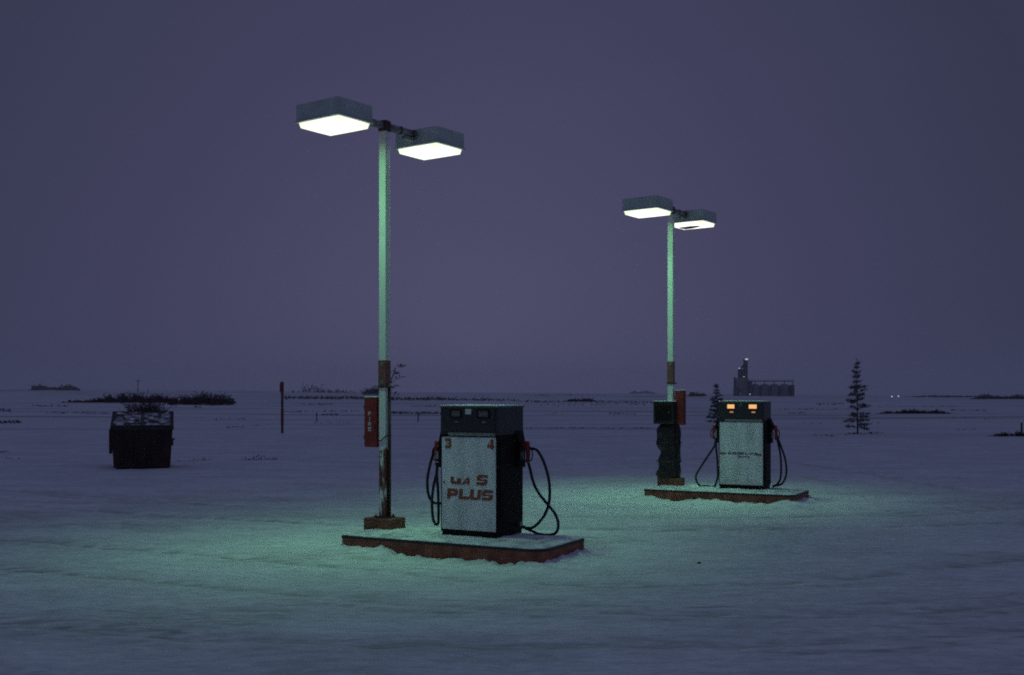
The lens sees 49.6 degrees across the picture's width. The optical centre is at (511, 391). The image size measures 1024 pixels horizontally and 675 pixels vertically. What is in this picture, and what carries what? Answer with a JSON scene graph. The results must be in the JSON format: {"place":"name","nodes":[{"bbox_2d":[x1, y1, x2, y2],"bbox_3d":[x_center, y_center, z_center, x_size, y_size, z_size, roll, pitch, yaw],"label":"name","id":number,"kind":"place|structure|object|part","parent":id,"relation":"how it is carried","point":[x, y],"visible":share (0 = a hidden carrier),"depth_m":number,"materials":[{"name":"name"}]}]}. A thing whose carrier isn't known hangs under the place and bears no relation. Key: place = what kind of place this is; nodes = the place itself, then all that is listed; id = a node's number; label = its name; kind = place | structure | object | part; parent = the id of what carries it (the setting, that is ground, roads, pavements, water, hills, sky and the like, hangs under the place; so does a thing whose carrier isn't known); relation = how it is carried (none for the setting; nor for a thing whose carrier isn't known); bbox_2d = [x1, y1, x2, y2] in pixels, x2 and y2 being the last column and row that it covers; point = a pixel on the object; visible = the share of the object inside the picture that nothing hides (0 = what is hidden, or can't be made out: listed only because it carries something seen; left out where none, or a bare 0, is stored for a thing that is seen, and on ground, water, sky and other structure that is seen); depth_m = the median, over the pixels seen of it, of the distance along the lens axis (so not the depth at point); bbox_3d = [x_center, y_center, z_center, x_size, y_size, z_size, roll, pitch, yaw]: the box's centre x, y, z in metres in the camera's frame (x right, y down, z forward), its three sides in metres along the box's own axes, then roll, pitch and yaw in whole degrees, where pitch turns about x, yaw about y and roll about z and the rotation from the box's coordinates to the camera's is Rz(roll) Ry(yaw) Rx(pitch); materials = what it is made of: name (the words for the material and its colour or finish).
{"place":"outdoors","nodes":[
{"label":"outdoors","id":0,"kind":"place"},
{"bbox_2d":[0,389,1023,674],"bbox_3d":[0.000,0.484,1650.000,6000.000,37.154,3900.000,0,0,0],"label":"ground","id":1,"kind":"structure","parent":0,"point":[894,545],"depth_m":12.74,"materials":[{"name":"white snow"}]},
{"bbox_2d":[28,384,79,389],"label":"brush","id":2,"kind":"object","parent":1,"relation":"on","point":[44,387],"visible":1,"depth_m":986.39,"materials":[{"name":"black plant"}]},
{"bbox_2d":[61,398,133,402],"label":"brush","id":3,"kind":"object","parent":1,"relation":"on","point":[92,401],"visible":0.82,"depth_m":168.12,"materials":[{"name":"black plant"}]},
{"bbox_2d":[95,392,179,402],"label":"brush","id":4,"kind":"object","parent":1,"relation":"on","point":[110,398],"visible":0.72,"depth_m":170.13,"materials":[{"name":"black plant"}]},
{"bbox_2d":[109,411,174,468],"bbox_3d":[-9.018,1.164,27.090,1.510,1.365,1.140,0,0,-17],"label":"dumpster","id":5,"kind":"object","parent":1,"relation":"on","point":[141,439],"visible":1,"depth_m":26.65,"materials":[{"name":"black metal"}]},
{"bbox_2d":[114,391,176,410],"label":"shrub","id":6,"kind":"object","parent":1,"relation":"on","point":[150,407],"visible":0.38,"depth_m":69.84,"materials":[{"name":"brown plant"}]},
{"bbox_2d":[167,390,235,405],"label":"brush","id":7,"kind":"object","parent":1,"relation":"on","point":[203,399],"visible":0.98,"depth_m":150.89,"materials":[{"name":"black plant"}]},
{"bbox_2d":[280,382,283,432],"bbox_3d":[-10.214,0.710,49.211,0.175,2.340,0.136,0,0,-8],"label":"marker post","id":8,"kind":"object","parent":1,"relation":"on","point":[282,404],"visible":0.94,"depth_m":49.17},
{"bbox_2d":[292,383,351,392],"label":"brush","id":9,"kind":"object","parent":1,"relation":"on","point":[317,391],"visible":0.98,"depth_m":1066.87,"materials":[{"name":"black plant"}]},
{"bbox_2d":[359,386,378,394],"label":"shrub","id":10,"kind":"object","parent":1,"relation":"on","point":[367,391],"visible":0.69,"depth_m":563.63,"materials":[{"name":"black plant"}]},
{"bbox_2d":[375,364,405,396],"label":"bare tree","id":11,"kind":"object","parent":1,"relation":"on","point":[395,372],"visible":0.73,"depth_m":81.82,"materials":[{"name":"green plant"}]},
{"bbox_2d":[342,525,584,564],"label":"pump island","id":12,"kind":"structure","parent":1,"relation":"on","point":[436,543],"depth_m":12.20,"materials":[{"name":"red paint"}]},
{"bbox_2d":[294,96,465,529],"bbox_3d":[-1.528,-0.810,13.300,0.700,4.918,2.250,0,0,36],"label":"lamp post","id":13,"kind":"object","parent":12,"relation":"on","point":[336,115],"visible":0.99,"depth_m":13.26,"materials":[{"name":"metal"}]},
{"bbox_2d":[364,396,378,446],"bbox_3d":[-1.675,0.358,13.396,0.205,0.613,0.146,0,0,28],"label":"fire cabinet","id":14,"kind":"object","parent":13,"relation":"attached to","point":[371,421],"visible":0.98,"depth_m":13.33,"materials":[{"name":"red metal"}]},
{"bbox_3d":[-1.706,0.365,13.352,0.196,0.580,0.037,0,0,28],"label":"door","id":15,"kind":"part","parent":14,"relation":"part of","materials":[{"name":"red paint"}]},
{"bbox_2d":[426,404,559,537],"bbox_3d":[-0.231,0.897,12.713,1.517,1.498,0.641,0,0,28],"label":"gas pump","id":16,"kind":"object","parent":12,"relation":"on","point":[478,452],"visible":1,"depth_m":12.54,"materials":[{"name":"black paint"}]},
{"bbox_2d":[0,389,1018,464],"bbox_3d":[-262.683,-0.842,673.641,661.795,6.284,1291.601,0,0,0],"label":"dry grass","id":17,"kind":"structure","parent":1,"relation":"on","point":[355,397],"depth_m":165.50,"materials":[{"name":"brown plant"}]},
{"bbox_2d":[568,398,594,401],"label":"brush","id":18,"kind":"object","parent":1,"relation":"on","point":[584,399],"visible":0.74,"depth_m":240.56,"materials":[{"name":"black plant"}]},
{"bbox_2d":[630,390,657,393],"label":"brush","id":19,"kind":"object","parent":1,"relation":"on","point":[645,392],"visible":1,"depth_m":2598.19,"materials":[{"name":"black plant"}]},
{"bbox_2d":[688,392,705,395],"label":"brush","id":20,"kind":"object","parent":1,"relation":"on","point":[697,394],"visible":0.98,"depth_m":563.25,"materials":[{"name":"black plant"}]},
{"bbox_2d":[705,384,722,422],"bbox_3d":[11.168,0.721,60.557,1.335,2.433,1.152,0,0,0],"label":"spruce tree","id":21,"kind":"object","parent":1,"relation":"on","point":[716,393],"visible":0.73,"depth_m":60.51,"materials":[{"name":"green plant"}]},
{"bbox_2d":[644,484,808,503],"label":"pump island","id":22,"kind":"structure","parent":1,"relation":"on","point":[696,491],"depth_m":18.34,"materials":[{"name":"red paint"}]},
{"bbox_2d":[621,195,716,485],"bbox_3d":[2.790,-0.810,19.460,0.700,4.918,2.250,0,0,36],"label":"lamp post","id":23,"kind":"object","parent":22,"relation":"on","point":[647,206],"visible":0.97,"depth_m":19.41,"materials":[{"name":"metal"}]},
{"bbox_2d":[652,401,676,423],"bbox_3d":[2.685,0.354,19.398,0.385,0.401,0.292,0,0,27],"label":"service box","id":24,"kind":"object","parent":23,"relation":"attached to","point":[664,412],"visible":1,"depth_m":19.27,"materials":[{"name":"black paint"}]},
{"bbox_2d":[655,405,670,420],"bbox_3d":[2.624,0.365,19.276,0.300,0.270,0.020,0,0,27],"label":"door","id":25,"kind":"structure","parent":24,"relation":"in","point":[662,412],"depth_m":19.28,"materials":[{"name":"black paint"}]},
{"bbox_2d":[656,424,681,477],"bbox_3d":[2.751,1.034,19.477,0.454,0.943,0.396,0,0,10],"label":"wrapped bundle","id":26,"kind":"object","parent":23,"relation":"on","point":[668,444],"visible":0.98,"depth_m":19.33,"materials":[{"name":"black plastic"}]},
{"bbox_2d":[674,390,685,424],"bbox_3d":[2.941,0.269,19.399,0.175,0.613,0.146,0,0,27],"label":"fire cabinet","id":27,"kind":"object","parent":23,"relation":"attached to","point":[680,397],"visible":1,"depth_m":19.34,"materials":[{"name":"red metal"}]},
{"bbox_3d":[2.911,0.275,19.353,0.168,0.580,0.027,0,0,32],"label":"door","id":28,"kind":"part","parent":27,"relation":"part of","materials":[{"name":"red paint"}]},
{"bbox_2d":[695,401,787,489],"bbox_3d":[3.898,0.897,18.913,1.554,1.499,0.491,0,0,27],"label":"gas pump","id":29,"kind":"object","parent":22,"relation":"on","point":[744,434],"visible":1,"depth_m":18.69,"materials":[{"name":"black paint"}]},
{"bbox_2d":[733,359,794,395],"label":"grain elevator","id":30,"kind":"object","parent":1,"relation":"on","point":[743,386],"visible":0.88,"depth_m":877.62,"materials":[{"name":"concrete"}]},
{"bbox_2d":[843,359,871,433],"bbox_3d":[15.194,0.216,48.498,1.314,3.427,1.504,0,0,0],"label":"spruce tree","id":31,"kind":"object","parent":1,"relation":"on","point":[856,387],"visible":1,"depth_m":48.54,"materials":[{"name":"green plant"}]},
{"bbox_2d":[875,408,954,413],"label":"brush","id":32,"kind":"object","parent":1,"relation":"on","point":[915,411],"visible":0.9,"depth_m":93.79,"materials":[{"name":"brown plant"}]},
{"bbox_2d":[907,394,976,396],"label":"brush","id":33,"kind":"object","parent":1,"relation":"on","point":[944,396],"visible":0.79,"depth_m":736.58,"materials":[{"name":"black plant"}]},
{"bbox_2d":[971,393,1023,398],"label":"brush","id":34,"kind":"object","parent":1,"relation":"on","point":[987,396],"visible":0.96,"depth_m":449.37,"materials":[{"name":"black plant"}]},
{"bbox_2d":[986,431,1023,436],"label":"brush","id":35,"kind":"object","parent":1,"relation":"on","point":[1018,433],"visible":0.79,"depth_m":45.81,"materials":[{"name":"brown plant"}]},
{"bbox_2d":[0,0,1023,395],"label":"sky","id":36,"kind":"structure","parent":0,"point":[168,221],"materials":[{"name":"purple"}]}
]}

